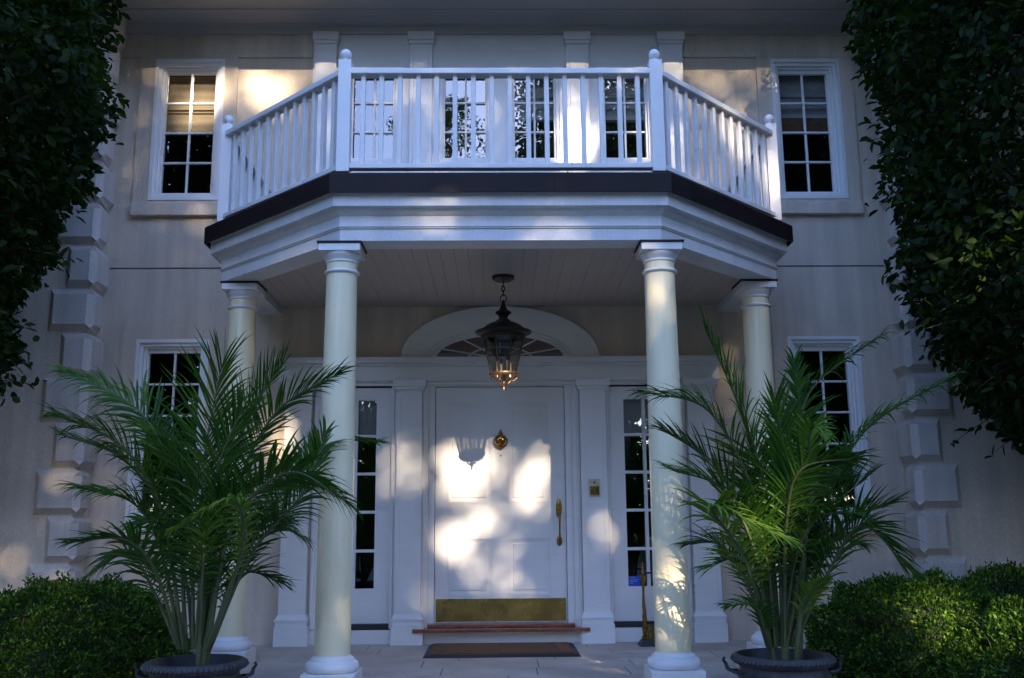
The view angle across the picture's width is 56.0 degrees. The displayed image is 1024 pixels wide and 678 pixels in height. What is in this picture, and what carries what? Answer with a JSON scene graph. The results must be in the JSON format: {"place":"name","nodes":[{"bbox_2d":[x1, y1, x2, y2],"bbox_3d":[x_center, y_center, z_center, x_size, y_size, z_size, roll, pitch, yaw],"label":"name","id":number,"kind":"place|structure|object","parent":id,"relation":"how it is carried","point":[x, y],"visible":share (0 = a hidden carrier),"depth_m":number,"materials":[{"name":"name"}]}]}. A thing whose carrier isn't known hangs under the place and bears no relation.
{"place":"outdoors","nodes":[
{"label":"outdoors","id":0,"kind":"place"},
{"bbox_2d":[190,640,806,677],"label":"porch floor","id":1,"kind":"structure","parent":0,"point":[622,660],"depth_m":6.95,"materials":[{"name":"stone"}]},
{"bbox_2d":[133,654,256,677],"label":"planter","id":2,"kind":"object","parent":1,"relation":"on","point":[218,666],"visible":0.98,"depth_m":4.96,"materials":[{"name":"black metal"}]},
{"bbox_2d":[35,325,392,665],"bbox_3d":[-1.706,0.902,5.480,1.967,1.852,1.970,0,-11,-1],"label":"potted palm","id":3,"kind":"object","parent":2,"relation":"in","point":[211,533],"visible":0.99,"depth_m":5.10,"materials":[{"name":"green leaf"},{"name":"green stem"},{"name":"dark glazed pot"}]},
{"bbox_2d":[423,642,580,657],"bbox_3d":[-0.081,2.439,7.575,1.193,0.030,0.728,0,-11,-1],"label":"doormat","id":4,"kind":"object","parent":1,"relation":"on","point":[502,650],"visible":1,"depth_m":7.42,"materials":[{"name":"brown fabric"}]},
{"bbox_2d":[637,562,654,646],"bbox_3d":[1.200,2.170,7.906,0.346,0.660,0.176,0,-11,-1],"label":"boot scraper","id":5,"kind":"object","parent":1,"relation":"on","point":[647,639],"visible":0.47,"depth_m":7.86,"materials":[{"name":"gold metal"}]},
{"bbox_2d":[722,648,843,677],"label":"planter","id":6,"kind":"object","parent":1,"relation":"on","point":[755,663],"visible":0.93,"depth_m":4.96,"materials":[{"name":"black metal"}]},
{"bbox_2d":[627,303,968,659],"bbox_3d":[1.595,0.735,5.203,1.958,2.028,1.077,0,-11,-1],"label":"potted palm","id":7,"kind":"object","parent":6,"relation":"in","point":[797,480],"visible":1,"depth_m":5.11,"materials":[{"name":"plant"}]},
{"label":"planting bed","id":8,"kind":"structure","parent":0,"visible":0},
{"bbox_2d":[0,0,131,406],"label":"beech tree","id":9,"kind":"object","parent":8,"relation":"on","point":[75,72],"visible":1,"depth_m":6.87,"materials":[{"name":"green plant"}]},
{"bbox_2d":[0,570,195,677],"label":"box shrub","id":10,"kind":"object","parent":8,"relation":"on","point":[59,627],"visible":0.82,"depth_m":5.79,"materials":[{"name":"green plant"}]},
{"bbox_2d":[803,566,1004,677],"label":"box shrub","id":11,"kind":"object","parent":8,"relation":"on","point":[887,626],"visible":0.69,"depth_m":5.79,"materials":[{"name":"green plant"}]},
{"bbox_2d":[841,0,1023,458],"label":"beech tree","id":12,"kind":"object","parent":8,"relation":"on","point":[967,327],"visible":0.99,"depth_m":6.75,"materials":[{"name":"green plant"}]},
{"bbox_2d":[924,593,1023,677],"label":"box shrub","id":13,"kind":"object","parent":8,"relation":"on","point":[995,639],"visible":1,"depth_m":5.21,"materials":[{"name":"green plant"}]},
{"bbox_2d":[956,558,1023,601],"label":"box shrub","id":14,"kind":"object","parent":8,"relation":"on","point":[1001,585],"visible":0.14,"depth_m":6.81,"materials":[{"name":"green plant"}]},
{"label":"lawn","id":15,"kind":"structure","parent":0,"visible":0},
{"bbox_2d":[0,0,1023,677],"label":"house","id":16,"kind":"structure","parent":15,"relation":"on","point":[538,498],"depth_m":8.37,"materials":[{"name":"paint"}]},
{"bbox_2d":[108,339,208,539],"bbox_3d":[-2.977,0.861,8.373,0.895,1.732,0.140,0,-11,-1],"label":"window","id":17,"kind":"structure","parent":16,"relation":"in","point":[144,347],"depth_m":8.48,"materials":[{"name":"white paint"}]},
{"bbox_2d":[130,59,225,216],"bbox_3d":[-3.000,-1.845,8.920,0.895,1.523,0.221,0,-11,-1],"label":"window","id":18,"kind":"structure","parent":16,"relation":"in","point":[192,105],"depth_m":8.94,"materials":[{"name":"white paint"}]},
{"bbox_2d":[351,66,401,162],"bbox_3d":[-1.289,-2.064,8.958,0.530,0.970,0.111,0,-11,-1],"label":"window","id":19,"kind":"structure","parent":16,"relation":"in","point":[353,160],"depth_m":8.96,"materials":[{"name":"white paint"}]},
{"bbox_2d":[436,66,493,162],"bbox_3d":[-0.436,-2.068,8.973,0.535,0.970,0.111,0,-11,-1],"label":"window","id":20,"kind":"structure","parent":16,"relation":"in","point":[442,103],"depth_m":8.96,"materials":[{"name":"white paint"}]},
{"bbox_2d":[217,49,781,221],"bbox_3d":[-0.091,-1.312,7.583,4.328,0.878,2.414,0,-11,-1],"label":"balcony railing","id":21,"kind":"object","parent":16,"relation":"on","point":[754,183],"visible":0.9,"depth_m":6.52,"materials":[{"name":"white paint"}]},
{"bbox_2d":[434,387,567,622],"bbox_3d":[-0.100,1.411,8.330,1.128,2.004,0.134,0,-11,-1],"label":"door","id":22,"kind":"structure","parent":16,"relation":"in","point":[500,504],"depth_m":8.33,"materials":[{"name":"white paint"}]},
{"bbox_2d":[475,274,531,391],"bbox_3d":[-0.066,-0.041,7.455,0.440,0.910,0.440,0,-11,-1],"label":"hanging lantern","id":23,"kind":"object","parent":16,"relation":"hanging from","point":[503,328],"visible":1,"depth_m":7.37,"materials":[{"name":"brown metal"}]},
{"bbox_2d":[506,66,562,162],"bbox_3d":[0.208,-2.063,9.026,0.525,0.970,0.196,0,-11,-1],"label":"window","id":24,"kind":"structure","parent":16,"relation":"in","point":[518,85],"depth_m":9.02,"materials":[{"name":"white paint"}]},
{"bbox_2d":[596,66,650,162],"bbox_3d":[1.058,-2.067,9.041,0.535,0.970,0.196,0,-11,-1],"label":"window","id":25,"kind":"structure","parent":16,"relation":"in","point":[609,85],"depth_m":9.06,"materials":[{"name":"white paint"}]},
{"bbox_2d":[770,59,863,214],"bbox_3d":[2.754,-1.873,9.019,0.895,1.523,0.221,0,-11,-1],"label":"window","id":26,"kind":"structure","parent":16,"relation":"in","point":[805,106],"depth_m":9.05,"materials":[{"name":"white paint"}]},
{"bbox_2d":[787,336,888,533],"bbox_3d":[2.777,0.833,8.472,0.895,1.732,0.140,0,-11,-1],"label":"window","id":27,"kind":"structure","parent":16,"relation":"in","point":[854,379],"depth_m":8.56,"materials":[{"name":"white paint"}]}
]}

